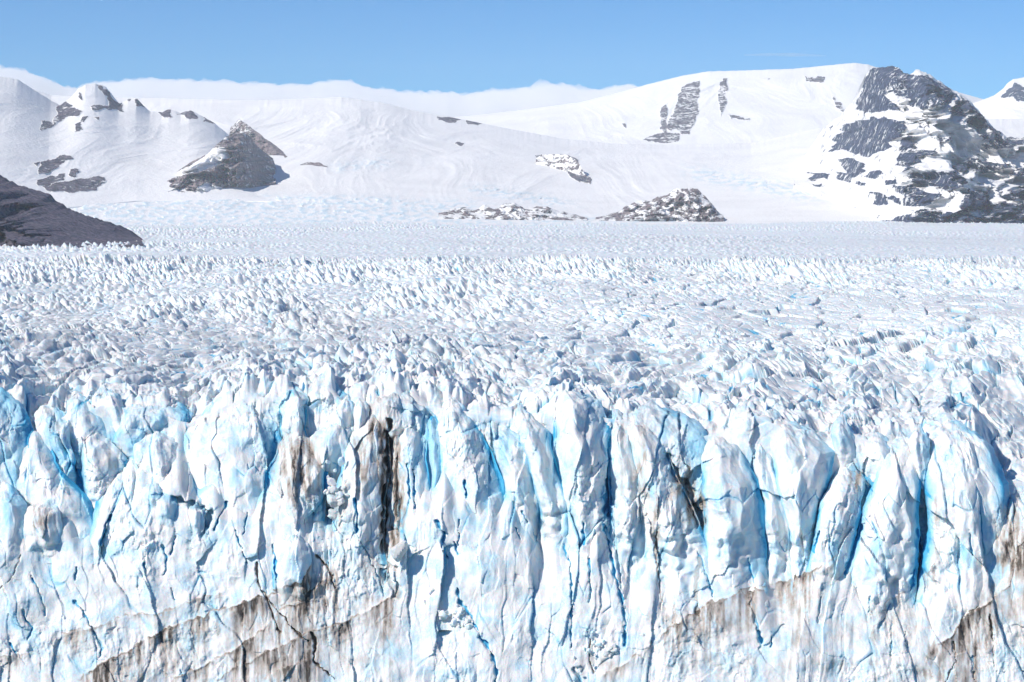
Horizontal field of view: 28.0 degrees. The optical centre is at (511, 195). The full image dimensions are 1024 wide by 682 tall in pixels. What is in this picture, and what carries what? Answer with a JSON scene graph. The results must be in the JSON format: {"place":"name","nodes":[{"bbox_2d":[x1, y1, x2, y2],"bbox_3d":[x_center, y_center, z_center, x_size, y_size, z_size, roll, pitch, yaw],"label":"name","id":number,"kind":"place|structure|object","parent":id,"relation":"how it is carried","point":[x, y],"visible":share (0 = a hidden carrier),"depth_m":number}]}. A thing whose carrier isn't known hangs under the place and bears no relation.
{"place":"outdoors","nodes":[
{"label":"outdoors","id":0,"kind":"place"},
{"bbox_2d":[0,175,143,247],"bbox_3d":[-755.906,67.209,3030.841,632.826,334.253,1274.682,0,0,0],"label":"rocky hill","id":1,"kind":"structure","parent":0,"point":[29,217],"depth_m":2742.11},
{"bbox_2d":[0,77,273,207],"bbox_3d":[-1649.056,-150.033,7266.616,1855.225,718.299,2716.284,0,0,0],"label":"snow mountain","id":2,"kind":"structure","parent":0,"point":[91,144],"depth_m":6917.85},
{"bbox_2d":[0,221,1023,681],"bbox_3d":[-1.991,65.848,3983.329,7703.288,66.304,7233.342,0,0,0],"label":"glacier","id":3,"kind":"object","parent":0,"point":[890,329],"visible":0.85,"depth_m":454.92},
{"bbox_2d":[0,481,32,577],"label":"serac","id":4,"kind":"object","parent":3,"relation":"on","point":[13,506],"visible":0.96,"depth_m":385.82},
{"bbox_2d":[0,387,33,582],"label":"serac","id":5,"kind":"object","parent":3,"relation":"on","point":[16,429],"visible":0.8,"depth_m":399.82},
{"bbox_2d":[23,500,62,563],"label":"serac","id":6,"kind":"object","parent":3,"relation":"on","point":[42,528],"visible":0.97,"depth_m":385.24},
{"bbox_2d":[14,423,93,615],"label":"serac","id":7,"kind":"object","parent":3,"relation":"on","point":[42,476],"visible":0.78,"depth_m":393.42},
{"bbox_2d":[34,400,76,483],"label":"serac","id":8,"kind":"object","parent":3,"relation":"on","point":[52,428],"visible":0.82,"depth_m":401.72},
{"bbox_2d":[65,393,106,468],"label":"serac","id":9,"kind":"object","parent":3,"relation":"on","point":[83,421],"visible":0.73,"depth_m":405.07},
{"bbox_2d":[81,432,126,545],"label":"serac","id":10,"kind":"object","parent":3,"relation":"on","point":[103,460],"visible":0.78,"depth_m":396.42},
{"bbox_2d":[91,383,123,431],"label":"serac","id":11,"kind":"object","parent":3,"relation":"on","point":[111,399],"visible":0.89,"depth_m":409.29},
{"bbox_2d":[83,458,160,630],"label":"serac","id":12,"kind":"object","parent":3,"relation":"on","point":[112,508],"visible":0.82,"depth_m":390.14},
{"bbox_2d":[143,483,161,508],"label":"serac","id":13,"kind":"object","parent":3,"relation":"on","point":[152,493],"visible":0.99,"depth_m":389.10},
{"bbox_2d":[113,390,193,459],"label":"serac","id":14,"kind":"object","parent":3,"relation":"on","point":[138,423],"visible":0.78,"depth_m":404.88},
{"bbox_2d":[133,431,177,548],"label":"serac","id":15,"kind":"object","parent":3,"relation":"on","point":[154,455],"visible":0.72,"depth_m":396.86},
{"bbox_2d":[155,495,177,526],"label":"serac","id":16,"kind":"object","parent":3,"relation":"on","point":[165,510],"visible":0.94,"depth_m":386.20},
{"bbox_2d":[188,497,207,540],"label":"serac","id":17,"kind":"object","parent":3,"relation":"on","point":[196,510],"visible":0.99,"depth_m":386.15},
{"bbox_2d":[201,381,259,415],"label":"serac","id":18,"kind":"object","parent":3,"relation":"on","point":[242,409],"visible":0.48,"depth_m":407.29},
{"bbox_2d":[184,412,281,614],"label":"serac","id":19,"kind":"object","parent":3,"relation":"on","point":[230,457],"visible":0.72,"depth_m":397.75},
{"bbox_2d":[271,534,311,609],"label":"serac","id":20,"kind":"object","parent":3,"relation":"on","point":[291,567],"visible":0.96,"depth_m":379.51},
{"bbox_2d":[258,433,328,613],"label":"serac","id":21,"kind":"object","parent":3,"relation":"on","point":[296,485],"visible":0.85,"depth_m":392.48},
{"bbox_2d":[279,381,308,438],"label":"serac","id":22,"kind":"object","parent":3,"relation":"on","point":[293,414],"visible":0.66,"depth_m":405.81},
{"bbox_2d":[303,373,346,422],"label":"serac","id":23,"kind":"object","parent":3,"relation":"on","point":[314,389],"visible":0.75,"depth_m":409.80},
{"bbox_2d":[310,419,353,507],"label":"serac","id":24,"kind":"object","parent":3,"relation":"on","point":[329,440],"visible":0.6,"depth_m":397.71},
{"bbox_2d":[327,477,336,486],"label":"ice block","id":25,"kind":"object","parent":3,"relation":"on","point":[331,481],"depth_m":390.96},
{"bbox_2d":[327,494,336,503],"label":"ice block","id":26,"kind":"object","parent":3,"relation":"on","point":[329,496],"depth_m":389.42},
{"bbox_2d":[328,509,337,519],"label":"ice block","id":27,"kind":"object","parent":3,"relation":"on","point":[333,512],"depth_m":387.69},
{"bbox_2d":[329,498,337,507],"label":"ice block","id":28,"kind":"object","parent":3,"relation":"on","point":[333,502],"depth_m":388.74},
{"bbox_2d":[328,486,338,495],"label":"ice block","id":29,"kind":"object","parent":3,"relation":"on","point":[332,489],"depth_m":389.94},
{"bbox_2d":[337,491,342,498],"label":"ice block","id":30,"kind":"object","parent":3,"relation":"on","point":[340,495],"depth_m":389.68},
{"bbox_2d":[337,497,344,505],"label":"ice block","id":31,"kind":"object","parent":3,"relation":"on","point":[341,501],"depth_m":388.93},
{"bbox_2d":[338,457,344,466],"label":"ice block","id":32,"kind":"object","parent":3,"relation":"on","point":[341,461],"depth_m":392.96},
{"bbox_2d":[335,394,353,429],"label":"serac","id":33,"kind":"object","parent":3,"relation":"on","point":[344,418],"visible":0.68,"depth_m":403.75},
{"bbox_2d":[341,513,352,522],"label":"ice block","id":34,"kind":"object","parent":3,"relation":"on","point":[347,518],"depth_m":386.46},
{"bbox_2d":[353,397,368,429],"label":"serac","id":35,"kind":"object","parent":3,"relation":"on","point":[361,411],"visible":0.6,"depth_m":403.07},
{"bbox_2d":[332,414,391,622],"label":"serac","id":36,"kind":"object","parent":3,"relation":"on","point":[366,470],"visible":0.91,"depth_m":390.76},
{"bbox_2d":[384,435,409,598],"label":"serac","id":37,"kind":"object","parent":3,"relation":"on","point":[391,523],"visible":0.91,"depth_m":392.23},
{"bbox_2d":[391,541,407,561],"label":"ice block","id":38,"kind":"object","parent":3,"relation":"on","point":[398,551],"depth_m":380.34},
{"bbox_2d":[369,390,437,453],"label":"serac","id":39,"kind":"object","parent":3,"relation":"on","point":[395,413],"visible":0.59,"depth_m":403.27},
{"bbox_2d":[394,427,429,573],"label":"serac","id":40,"kind":"object","parent":3,"relation":"on","point":[413,476],"visible":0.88,"depth_m":394.56},
{"bbox_2d":[423,416,445,584],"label":"serac","id":41,"kind":"object","parent":3,"relation":"on","point":[431,435],"visible":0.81,"depth_m":398.64},
{"bbox_2d":[439,610,447,618],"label":"ice block","id":42,"kind":"object","parent":3,"relation":"on","point":[443,614],"depth_m":376.76},
{"bbox_2d":[451,618,456,626],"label":"ice block","id":43,"kind":"object","parent":3,"relation":"on","point":[453,622],"depth_m":376.30},
{"bbox_2d":[457,607,463,615],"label":"ice block","id":44,"kind":"object","parent":3,"relation":"on","point":[460,610],"depth_m":377.36},
{"bbox_2d":[464,618,470,623],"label":"ice block","id":45,"kind":"object","parent":3,"relation":"on","point":[467,620],"depth_m":376.64},
{"bbox_2d":[465,623,472,629],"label":"ice block","id":46,"kind":"object","parent":3,"relation":"on","point":[468,626],"depth_m":375.68},
{"bbox_2d":[435,395,504,631],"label":"serac","id":47,"kind":"object","parent":3,"relation":"on","point":[469,468],"visible":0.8,"depth_m":395.64},
{"bbox_2d":[476,401,498,443],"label":"serac","id":48,"kind":"object","parent":3,"relation":"on","point":[482,425],"visible":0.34,"depth_m":403.69},
{"bbox_2d":[484,421,540,546],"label":"serac","id":49,"kind":"object","parent":3,"relation":"on","point":[506,448],"visible":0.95,"depth_m":394.89},
{"bbox_2d":[514,403,571,580],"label":"serac","id":50,"kind":"object","parent":3,"relation":"on","point":[535,436],"visible":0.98,"depth_m":393.32},
{"bbox_2d":[571,674,577,680],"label":"ice block","id":51,"kind":"object","parent":3,"relation":"on","point":[574,677],"depth_m":370.60},
{"bbox_2d":[551,385,626,629],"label":"serac","id":52,"kind":"object","parent":3,"relation":"on","point":[581,441],"visible":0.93,"depth_m":394.17},
{"bbox_2d":[603,650,609,656],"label":"ice block","id":53,"kind":"object","parent":3,"relation":"on","point":[605,653],"depth_m":373.25},
{"bbox_2d":[604,646,612,651],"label":"ice block","id":54,"kind":"object","parent":3,"relation":"on","point":[607,649],"depth_m":373.45},
{"bbox_2d":[608,408,645,632],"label":"serac","id":55,"kind":"object","parent":3,"relation":"on","point":[627,536],"visible":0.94,"depth_m":391.60},
{"bbox_2d":[626,411,708,622],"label":"serac","id":56,"kind":"object","parent":3,"relation":"on","point":[676,553],"visible":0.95,"depth_m":388.44},
{"bbox_2d":[631,400,707,530],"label":"serac","id":57,"kind":"object","parent":3,"relation":"on","point":[683,441],"visible":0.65,"depth_m":401.35},
{"bbox_2d":[701,429,767,629],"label":"serac","id":58,"kind":"object","parent":3,"relation":"on","point":[734,533],"visible":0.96,"depth_m":388.18},
{"bbox_2d":[727,395,782,431],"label":"serac","id":59,"kind":"object","parent":3,"relation":"on","point":[743,413],"visible":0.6,"depth_m":410.42},
{"bbox_2d":[752,444,791,597],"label":"serac","id":60,"kind":"object","parent":3,"relation":"on","point":[778,559],"visible":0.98,"depth_m":390.02},
{"bbox_2d":[770,416,834,592],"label":"serac","id":61,"kind":"object","parent":3,"relation":"on","point":[803,458],"visible":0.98,"depth_m":392.56},
{"bbox_2d":[802,467,865,622],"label":"serac","id":62,"kind":"object","parent":3,"relation":"on","point":[837,523],"visible":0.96,"depth_m":386.18},
{"bbox_2d":[830,411,856,469],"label":"serac","id":63,"kind":"object","parent":3,"relation":"on","point":[842,435],"visible":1,"depth_m":400.85},
{"bbox_2d":[862,429,889,486],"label":"serac","id":64,"kind":"object","parent":3,"relation":"on","point":[875,451],"visible":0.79,"depth_m":399.82},
{"bbox_2d":[848,431,920,664],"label":"serac","id":65,"kind":"object","parent":3,"relation":"on","point":[883,567],"visible":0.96,"depth_m":385.90},
{"bbox_2d":[908,423,929,507],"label":"serac","id":66,"kind":"object","parent":3,"relation":"on","point":[919,443],"visible":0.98,"depth_m":396.71},
{"bbox_2d":[916,417,1009,671],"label":"serac","id":67,"kind":"object","parent":3,"relation":"on","point":[966,491],"visible":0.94,"depth_m":387.14},
{"bbox_2d":[972,490,1023,671],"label":"serac","id":68,"kind":"object","parent":3,"relation":"on","point":[1011,536],"visible":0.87,"depth_m":384.64},
{"bbox_2d":[1006,457,1023,481],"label":"serac","id":69,"kind":"object","parent":3,"relation":"on","point":[1016,470],"visible":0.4,"depth_m":406.55},
{"bbox_2d":[0,0,1023,116],"label":"sky","id":70,"kind":"structure","parent":0,"point":[450,58]},
{"bbox_2d":[33,89,1023,225],"bbox_3d":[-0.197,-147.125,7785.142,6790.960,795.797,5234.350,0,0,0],"label":"snow mountain","id":71,"kind":"structure","parent":0,"point":[384,162],"depth_m":7759.33},
{"bbox_2d":[167,133,275,191],"bbox_3d":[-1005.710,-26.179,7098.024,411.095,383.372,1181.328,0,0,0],"label":"rock outcrop","id":72,"kind":"object","parent":71,"relation":"on","point":[241,160],"visible":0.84,"depth_m":6819.29},
{"bbox_2d":[229,119,286,157],"bbox_3d":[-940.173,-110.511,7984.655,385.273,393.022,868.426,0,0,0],"label":"rock outcrop","id":73,"kind":"object","parent":71,"relation":"on","point":[261,142],"visible":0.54,"depth_m":8044.55},
{"bbox_2d":[300,162,326,166],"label":"rock outcrop","id":74,"kind":"object","parent":71,"relation":"on","point":[314,164],"visible":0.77,"depth_m":7510.89},
{"bbox_2d":[439,203,586,220],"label":"rock outcrop","id":75,"kind":"object","parent":71,"relation":"on","point":[510,211],"visible":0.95,"depth_m":5928.44},
{"bbox_2d":[536,154,587,176],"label":"rock outcrop","id":76,"kind":"object","parent":71,"relation":"on","point":[564,162],"visible":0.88,"depth_m":8159.72},
{"bbox_2d":[596,187,723,221],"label":"rock outcrop","id":77,"kind":"object","parent":71,"relation":"on","point":[686,204],"visible":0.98,"depth_m":5916.93},
{"bbox_2d":[453,63,982,144],"bbox_3d":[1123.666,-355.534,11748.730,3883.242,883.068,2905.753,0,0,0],"label":"snow mountain","id":78,"kind":"structure","parent":0,"point":[726,107],"depth_m":11581.86},
{"bbox_2d":[793,66,1023,223],"bbox_3d":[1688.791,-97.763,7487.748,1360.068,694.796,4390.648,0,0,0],"label":"rocky peak","id":79,"kind":"structure","parent":0,"point":[891,143],"depth_m":6207.91},
{"bbox_2d":[973,77,1023,118],"bbox_3d":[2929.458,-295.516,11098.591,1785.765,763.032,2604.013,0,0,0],"label":"snow mountain","id":80,"kind":"structure","parent":0,"point":[1006,101],"depth_m":11209.20}
]}

